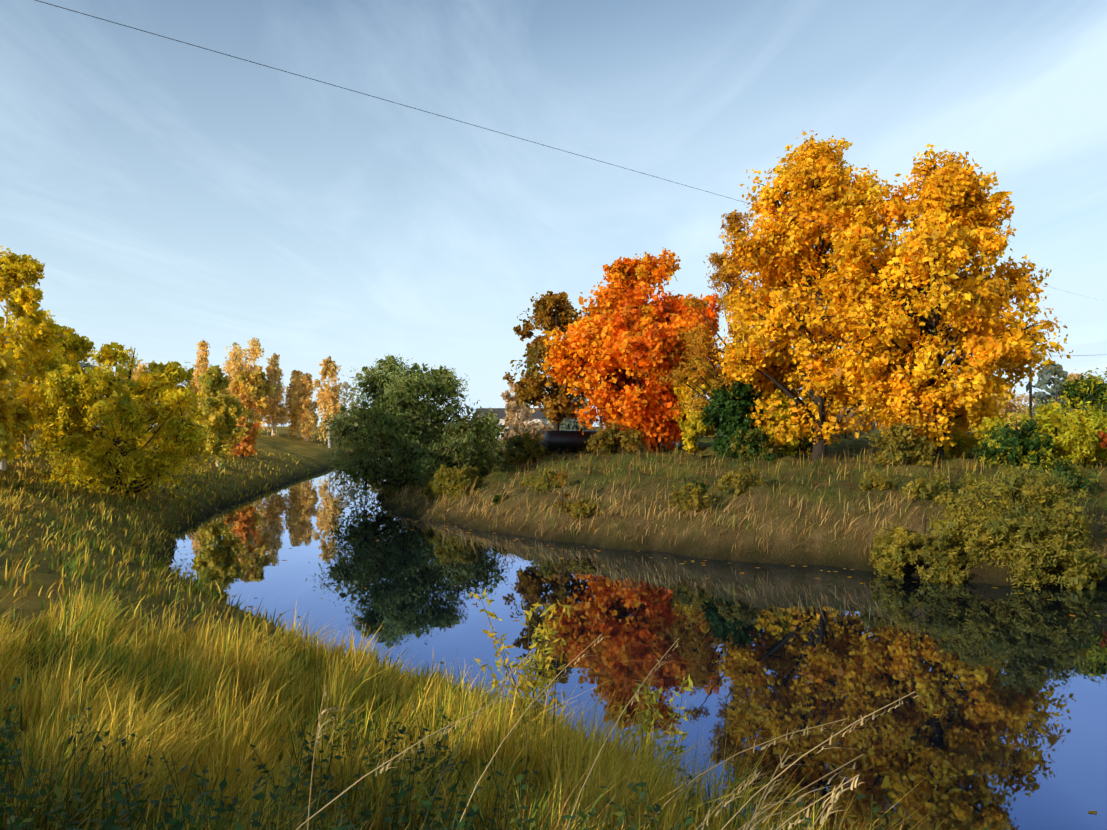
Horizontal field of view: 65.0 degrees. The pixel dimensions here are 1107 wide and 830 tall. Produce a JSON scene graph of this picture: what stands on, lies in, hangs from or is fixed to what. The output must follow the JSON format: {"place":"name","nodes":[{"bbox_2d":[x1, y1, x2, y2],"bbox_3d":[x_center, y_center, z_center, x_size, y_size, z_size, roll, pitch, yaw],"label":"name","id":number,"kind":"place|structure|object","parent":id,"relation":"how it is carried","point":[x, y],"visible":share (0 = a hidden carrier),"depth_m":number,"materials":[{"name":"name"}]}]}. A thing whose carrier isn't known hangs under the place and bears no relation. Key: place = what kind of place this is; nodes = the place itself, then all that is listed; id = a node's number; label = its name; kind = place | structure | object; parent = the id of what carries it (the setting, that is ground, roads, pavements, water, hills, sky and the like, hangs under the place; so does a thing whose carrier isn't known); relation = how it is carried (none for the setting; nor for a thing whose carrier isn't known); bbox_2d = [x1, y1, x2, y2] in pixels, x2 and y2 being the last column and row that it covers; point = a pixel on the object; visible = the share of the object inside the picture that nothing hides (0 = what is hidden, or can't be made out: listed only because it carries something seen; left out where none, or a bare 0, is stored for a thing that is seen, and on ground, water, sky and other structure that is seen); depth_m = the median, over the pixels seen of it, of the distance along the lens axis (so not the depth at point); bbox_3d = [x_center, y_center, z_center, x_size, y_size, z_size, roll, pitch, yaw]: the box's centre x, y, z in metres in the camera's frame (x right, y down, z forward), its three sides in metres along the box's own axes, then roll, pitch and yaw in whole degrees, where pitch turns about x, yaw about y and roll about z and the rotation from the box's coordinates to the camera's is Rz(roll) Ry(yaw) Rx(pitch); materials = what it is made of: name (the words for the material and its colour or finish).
{"place":"outdoors","nodes":[
{"label":"outdoors","id":0,"kind":"place"},
{"bbox_2d":[154,403,599,427],"bbox_3d":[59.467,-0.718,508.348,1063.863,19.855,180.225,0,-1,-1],"label":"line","id":1,"kind":"object","parent":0,"point":[285,423],"depth_m":549.20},
{"bbox_2d":[475,408,546,418],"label":"house roof","id":2,"kind":"structure","parent":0,"point":[536,414],"depth_m":202.67,"materials":[{"name":"grey"}]},
{"bbox_2d":[0,426,1106,829],"bbox_3d":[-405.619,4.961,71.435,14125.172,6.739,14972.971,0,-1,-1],"label":"ground","id":3,"kind":"structure","parent":0,"point":[826,550],"depth_m":40.55,"materials":[{"name":"green plant"}]},
{"bbox_2d":[0,349,37,464],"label":"tree","id":4,"kind":"object","parent":3,"relation":"on","point":[16,414],"depth_m":41.81,"materials":[{"name":"yellow plant"}]},
{"bbox_2d":[0,246,72,469],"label":"tree","id":5,"kind":"object","parent":3,"relation":"on","point":[14,271],"depth_m":48.55,"materials":[{"name":"yellow plant"}]},
{"bbox_2d":[0,309,95,449],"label":"tree","id":6,"kind":"object","parent":3,"relation":"on","point":[82,345],"depth_m":59.38,"materials":[{"name":"yellow plant"}]},
{"bbox_2d":[38,359,161,429],"bbox_3d":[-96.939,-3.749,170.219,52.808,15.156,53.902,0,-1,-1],"label":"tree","id":7,"kind":"object","parent":3,"relation":"on","point":[86,365],"depth_m":150.48,"materials":[{"name":"yellow plant"}]},
{"bbox_2d":[26,342,214,499],"bbox_3d":[-24.795,1.360,50.407,11.089,10.788,10.464,0,-1,-1],"label":"willow","id":8,"kind":"object","parent":3,"relation":"on","point":[84,453],"depth_m":48.33,"materials":[{"name":"plant"}]},
{"bbox_2d":[132,359,150,427],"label":"birch","id":9,"kind":"object","parent":3,"relation":"on","point":[135,376],"visible":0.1,"depth_m":144.01,"materials":[{"name":"plant"}]},
{"bbox_2d":[186,358,207,430],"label":"birch","id":10,"kind":"object","parent":3,"relation":"on","point":[195,391],"visible":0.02,"depth_m":151.62,"materials":[{"name":"orange plant"}]},
{"bbox_2d":[190,339,211,423],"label":"birch","id":11,"kind":"object","parent":3,"relation":"on","point":[202,364],"depth_m":149.16,"materials":[{"name":"plant"}]},
{"bbox_2d":[192,365,251,466],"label":"tree","id":12,"kind":"object","parent":3,"relation":"on","point":[223,423],"depth_m":76.66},
{"bbox_2d":[222,342,244,382],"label":"birch","id":13,"kind":"object","parent":3,"relation":"on","point":[229,376],"visible":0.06,"depth_m":155.71,"materials":[{"name":"plant"}]},
{"bbox_2d":[223,343,250,420],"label":"birch","id":14,"kind":"object","parent":3,"relation":"on","point":[235,365],"depth_m":148.52,"materials":[{"name":"plant"}]},
{"bbox_2d":[222,416,258,459],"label":"tree","id":15,"kind":"object","parent":3,"relation":"on","point":[248,442],"depth_m":90.64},
{"bbox_2d":[230,367,275,444],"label":"tree","id":16,"kind":"object","parent":3,"relation":"on","point":[246,386],"depth_m":98.18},
{"bbox_2d":[243,338,269,428],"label":"birch","id":17,"kind":"object","parent":3,"relation":"on","point":[255,349],"depth_m":146.04,"materials":[{"name":"plant"}]},
{"bbox_2d":[262,353,287,435],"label":"birch","id":18,"kind":"object","parent":3,"relation":"on","point":[277,413],"depth_m":148.62,"materials":[{"name":"plant"}]},
{"bbox_2d":[283,370,309,437],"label":"birch","id":19,"kind":"object","parent":3,"relation":"on","point":[290,394],"depth_m":155.07,"materials":[{"name":"plant"}]},
{"bbox_2d":[291,373,318,440],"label":"birch","id":20,"kind":"object","parent":3,"relation":"on","point":[302,402],"depth_m":150.55,"materials":[{"name":"plant"}]},
{"bbox_2d":[311,356,343,447],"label":"birch","id":21,"kind":"object","parent":3,"relation":"on","point":[330,396],"depth_m":146.58,"materials":[{"name":"plant"}]},
{"bbox_2d":[306,353,516,505],"bbox_3d":[-10.558,2.292,67.645,15.985,14.010,15.910,0,-1,-1],"label":"willow","id":22,"kind":"object","parent":3,"relation":"on","point":[426,460],"depth_m":63.88,"materials":[{"name":"green plant"}]},
{"bbox_2d":[421,481,437,500],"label":"bush","id":23,"kind":"object","parent":3,"relation":"on","point":[428,492],"depth_m":56.74,"materials":[{"name":"green plant"}]},
{"bbox_2d":[428,464,486,497],"bbox_3d":[-6.209,4.205,55.941,3.863,2.542,3.160,0,-1,-1],"label":"bush","id":24,"kind":"object","parent":3,"relation":"on","point":[464,478],"depth_m":55.24,"materials":[{"name":"green plant"}]},
{"bbox_2d":[452,490,468,499],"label":"tussock","id":25,"kind":"object","parent":3,"relation":"on","point":[458,494],"visible":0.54,"depth_m":54.21,"materials":[{"name":"plant"}]},
{"bbox_2d":[0,578,942,829],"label":"grass","id":26,"kind":"structure","parent":3,"relation":"on","point":[91,648],"depth_m":7.91,"materials":[{"name":"green plant"}]},
{"bbox_2d":[469,408,505,449],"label":"hedge","id":27,"kind":"object","parent":3,"relation":"on","point":[491,409],"depth_m":116.50,"materials":[{"name":"green plant"}]},
{"bbox_2d":[492,491,510,505],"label":"bush","id":28,"kind":"object","parent":3,"relation":"on","point":[497,498],"depth_m":49.98,"materials":[{"name":"green plant"}]},
{"bbox_2d":[0,675,1008,829],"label":"weeds","id":29,"kind":"object","parent":3,"relation":"on","point":[223,784],"depth_m":5.07,"materials":[{"name":"green plant"}]},
{"bbox_2d":[480,419,546,438],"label":"house walls","id":30,"kind":"structure","parent":3,"relation":"on","point":[534,420],"depth_m":200.77,"materials":[{"name":"white paint"}]},
{"bbox_2d":[500,383,534,429],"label":"tree","id":31,"kind":"object","parent":3,"relation":"on","point":[524,414],"depth_m":148.39,"materials":[{"name":"beige plant"}]},
{"bbox_2d":[469,589,570,749],"bbox_3d":[-0.371,2.993,9.681,1.193,1.968,1.228,0,-1,-1],"label":"sapling","id":32,"kind":"object","parent":3,"relation":"on","point":[539,684],"depth_m":9.78,"materials":[{"name":"plant"}]},
{"bbox_2d":[491,430,548,466],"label":"bush","id":33,"kind":"object","parent":3,"relation":"on","point":[531,447],"depth_m":71.63,"materials":[{"name":"green plant"}]},
{"bbox_2d":[499,419,553,449],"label":"hedge","id":34,"kind":"object","parent":3,"relation":"on","point":[542,429],"depth_m":109.43,"materials":[{"name":"beige plant"}]},
{"bbox_2d":[522,476,539,485],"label":"tussock","id":35,"kind":"object","parent":3,"relation":"on","point":[526,482],"visible":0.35,"depth_m":53.06,"materials":[{"name":"green plant"}]},
{"bbox_2d":[512,439,553,457],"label":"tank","id":36,"kind":"object","parent":3,"relation":"on","point":[546,453],"visible":0.08,"depth_m":78.43,"materials":[{"name":"black metal"}]},
{"bbox_2d":[530,468,563,491],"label":"bush","id":37,"kind":"object","parent":3,"relation":"on","point":[548,483],"depth_m":50.66,"materials":[{"name":"plant"}]},
{"bbox_2d":[503,290,599,430],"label":"brown tree","id":38,"kind":"object","parent":3,"relation":"on","point":[529,391],"depth_m":79.18,"materials":[{"name":"brown plant"}]},
{"bbox_2d":[552,471,569,512],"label":"sapling","id":39,"kind":"object","parent":3,"relation":"on","point":[562,477],"depth_m":44.97,"materials":[{"name":"plant"}]},
{"bbox_2d":[546,397,595,429],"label":"hedge","id":40,"kind":"object","parent":3,"relation":"on","point":[569,424],"depth_m":119.27,"materials":[{"name":"green plant"}]},
{"bbox_2d":[544,428,598,453],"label":"tank","id":41,"kind":"object","parent":3,"relation":"on","point":[559,441],"visible":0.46,"depth_m":77.03,"materials":[{"name":"black metal"}]},
{"bbox_2d":[568,498,603,518],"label":"bush","id":42,"kind":"object","parent":3,"relation":"on","point":[576,508],"depth_m":43.99,"materials":[{"name":"plant"}]},
{"bbox_2d":[600,383,601,452],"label":"pole","id":43,"kind":"object","parent":3,"relation":"on","point":[600,424],"visible":0.02,"depth_m":73.84,"materials":[{"name":"brown wood"}]},
{"bbox_2d":[296,634,914,829],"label":"stalks","id":44,"kind":"object","parent":3,"relation":"on","point":[731,819],"visible":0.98,"depth_m":3.99,"materials":[{"name":"beige plant"}]},
{"bbox_2d":[316,637,918,829],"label":"grass seed heads","id":45,"kind":"object","parent":44,"relation":"attached to","point":[822,820],"visible":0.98,"depth_m":3.54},
{"bbox_2d":[584,418,646,455],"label":"bush","id":46,"kind":"object","parent":3,"relation":"on","point":[633,439],"depth_m":69.24,"materials":[{"name":"plant"}]},
{"bbox_2d":[537,247,722,451],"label":"maple","id":47,"kind":"object","parent":3,"relation":"on","point":[612,349],"depth_m":71.59,"materials":[{"name":"orange plant"}]},
{"bbox_2d":[603,422,679,445],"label":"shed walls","id":48,"kind":"structure","parent":3,"relation":"on","point":[677,444],"depth_m":87.94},
{"bbox_2d":[610,675,693,779],"bbox_3d":[1.145,3.856,10.547,0.956,1.654,1.027,0,-1,-1],"label":"sapling","id":49,"kind":"object","parent":3,"relation":"on","point":[655,697],"depth_m":10.35,"materials":[{"name":"plant"}]},
{"bbox_2d":[666,483,716,512],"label":"bush","id":50,"kind":"object","parent":3,"relation":"on","point":[685,497],"depth_m":40.61,"materials":[{"name":"plant"}]},
{"bbox_2d":[670,357,713,443],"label":"tree","id":51,"kind":"object","parent":3,"relation":"on","point":[682,393],"depth_m":69.81,"materials":[{"name":"plant"}]},
{"bbox_2d":[684,480,707,493],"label":"bush","id":52,"kind":"object","parent":3,"relation":"on","point":[703,487],"depth_m":42.85,"materials":[{"name":"green plant"}]},
{"bbox_2d":[678,411,714,455],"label":"bush","id":53,"kind":"object","parent":3,"relation":"on","point":[688,427],"depth_m":59.62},
{"bbox_2d":[698,398,717,439],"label":"hedge","id":54,"kind":"object","parent":3,"relation":"on","point":[703,436],"visible":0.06,"depth_m":119.46,"materials":[{"name":"green plant"}]},
{"bbox_2d":[656,209,791,421],"bbox_3d":[12.316,-5.612,60.688,10.056,17.390,8.984,0,-1,-1],"label":"tree","id":55,"kind":"object","parent":3,"relation":"on","point":[703,348],"depth_m":59.84,"materials":[{"name":"plant"}]},
{"bbox_2d":[700,363,764,457],"bbox_3d":[11.984,-0.301,57.634,4.507,7.710,3.998,0,-1,-1],"label":"tree","id":56,"kind":"object","parent":3,"relation":"on","point":[727,403],"depth_m":56.78,"materials":[{"name":"green plant"}]},
{"bbox_2d":[377,450,1106,575],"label":"grass","id":57,"kind":"structure","parent":3,"relation":"on","point":[471,492],"depth_m":42.37,"materials":[{"name":"plant"}]},
{"bbox_2d":[754,385,777,445],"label":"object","id":58,"kind":"object","parent":3,"relation":"on","point":[764,424],"depth_m":73.00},
{"bbox_2d":[758,388,811,456],"bbox_3d":[14.742,0.734,56.159,3.716,4.923,2.849,0,-1,-1],"label":"shrub","id":59,"kind":"object","parent":3,"relation":"on","point":[792,444],"depth_m":55.69,"materials":[{"name":"plant"}]},
{"bbox_2d":[765,425,812,454],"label":"bush","id":60,"kind":"object","parent":3,"relation":"on","point":[807,444],"depth_m":65.33,"materials":[{"name":"green plant"}]},
{"bbox_2d":[487,442,1106,483],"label":"grass","id":61,"kind":"structure","parent":3,"relation":"on","point":[700,455],"depth_m":49.54,"materials":[{"name":"green plant"}]},
{"bbox_2d":[713,459,776,496],"bbox_3d":[8.968,3.199,41.103,2.884,2.209,2.398,0,-1,-1],"label":"bush","id":62,"kind":"object","parent":61,"relation":"on","point":[746,477],"depth_m":40.81,"materials":[{"name":"plant"}]},
{"bbox_2d":[717,427,783,462],"bbox_3d":[12.251,2.187,54.152,4.258,2.918,3.988,0,-1,-1],"label":"bush","id":63,"kind":"object","parent":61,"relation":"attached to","point":[751,447],"depth_m":53.41,"materials":[{"name":"green plant"}]},
{"bbox_2d":[859,470,898,490],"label":"bush","id":64,"kind":"object","parent":61,"relation":"on","point":[868,482],"depth_m":39.36,"materials":[{"name":"green plant"}]},
{"bbox_2d":[972,415,1057,471],"bbox_3d":[23.709,1.875,44.958,4.162,3.833,3.959,0,-1,-1],"label":"shrub","id":65,"kind":"object","parent":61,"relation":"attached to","point":[1010,444],"depth_m":44.07,"materials":[{"name":"green plant"}]},
{"bbox_2d":[967,387,1106,468],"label":"shrub","id":66,"kind":"object","parent":61,"relation":"attached to","point":[1081,432],"depth_m":44.97,"materials":[{"name":"yellow plant"}]},
{"bbox_2d":[1031,455,1103,502],"bbox_3d":[21.581,2.849,36.896,3.040,2.312,2.818,0,-1,-1],"label":"bush","id":67,"kind":"object","parent":61,"relation":"on","point":[1082,479],"depth_m":36.58,"materials":[{"name":"green plant"}]},
{"bbox_2d":[710,130,945,459],"bbox_3d":[17.284,-7.462,56.239,13.555,21.230,15.080,0,-1,-1],"label":"tree","id":68,"kind":"object","parent":3,"relation":"on","point":[828,377],"depth_m":54.32,"materials":[{"name":"yellow plant"}]},
{"bbox_2d":[826,404,877,438],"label":"hedge","id":69,"kind":"object","parent":3,"relation":"on","point":[861,432],"depth_m":118.59,"materials":[{"name":"green plant"}]},
{"bbox_2d":[866,419,937,466],"bbox_3d":[19.815,1.927,49.336,4.178,3.453,4.108,0,-1,-1],"label":"bush","id":70,"kind":"object","parent":3,"relation":"on","point":[916,451],"depth_m":48.83,"materials":[{"name":"plant"}]},
{"bbox_2d":[868,515,978,583],"bbox_3d":[14.048,5.207,32.851,4.009,2.916,3.821,0,-1,-1],"label":"bush","id":71,"kind":"object","parent":3,"relation":"on","point":[896,541],"depth_m":32.20,"materials":[{"name":"green plant"}]},
{"bbox_2d":[899,471,958,500],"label":"bush","id":72,"kind":"object","parent":3,"relation":"on","point":[919,487],"depth_m":37.44,"materials":[{"name":"green plant"}]},
{"bbox_2d":[814,144,1072,456],"bbox_3d":[22.627,-6.395,52.113,13.817,18.925,13.299,0,-1,-1],"label":"tree","id":73,"kind":"object","parent":3,"relation":"on","point":[982,216],"depth_m":49.63,"materials":[{"name":"yellow plant"}]},
{"bbox_2d":[837,361,1090,438],"bbox_3d":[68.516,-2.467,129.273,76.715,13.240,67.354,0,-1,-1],"label":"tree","id":74,"kind":"object","parent":3,"relation":"on","point":[1046,377],"depth_m":113.01,"materials":[{"name":"plant"}]},
{"bbox_2d":[944,419,986,458],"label":"bush","id":75,"kind":"object","parent":3,"relation":"on","point":[971,442],"depth_m":55.25,"materials":[{"name":"green plant"}]},
{"bbox_2d":[978,385,1036,433],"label":"tree","id":76,"kind":"object","parent":3,"relation":"on","point":[1011,407],"depth_m":115.16,"materials":[{"name":"beige plant"}]},
{"bbox_2d":[933,458,1106,590],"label":"bush","id":77,"kind":"object","parent":3,"relation":"on","point":[1023,526],"depth_m":31.41,"materials":[{"name":"green plant"}]},
{"bbox_2d":[1029,361,1031,418],"bbox_3d":[32.167,-0.297,58.548,1.400,7.500,0.220,0,-1,-31],"label":"pole","id":78,"kind":"object","parent":3,"relation":"on","point":[1030,396],"visible":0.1,"depth_m":58.50,"materials":[{"name":"brown wood"}]},
{"bbox_2d":[1038,367,1106,463],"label":"tree","id":79,"kind":"object","parent":3,"relation":"on","point":[1086,389],"depth_m":49.23,"materials":[{"name":"green plant"}]},
{"bbox_2d":[0,0,1106,426],"label":"sky","id":80,"kind":"structure","parent":0,"point":[171,195],"materials":[{"name":"blue"}]},
{"bbox_2d":[35,0,1074,293],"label":"wire","id":81,"kind":"object","parent":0,"point":[401,104],"visible":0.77,"depth_m":15.89,"materials":[{"name":"grey metal"}]},
{"bbox_2d":[150,381,1050,426],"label":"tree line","id":82,"kind":"object","parent":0,"point":[345,385],"depth_m":268.61,"materials":[{"name":"green plant"}]},
{"bbox_2d":[169,454,1106,829],"bbox_3d":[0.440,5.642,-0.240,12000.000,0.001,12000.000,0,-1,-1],"label":"water","id":83,"kind":"structure","parent":0,"point":[1009,694],"depth_m":22.59,"materials":[{"name":"blue liquid"}]},
{"bbox_2d":[178,483,1098,817],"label":"floating leaves","id":84,"kind":"object","parent":83,"relation":"on","point":[756,567],"visible":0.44,"depth_m":30.59,"materials":[{"name":"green plant"}]},
{"bbox_2d":[1098,428,1106,447],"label":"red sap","id":85,"kind":"object","parent":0,"point":[1101,434],"visible":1,"depth_m":43.58}
]}

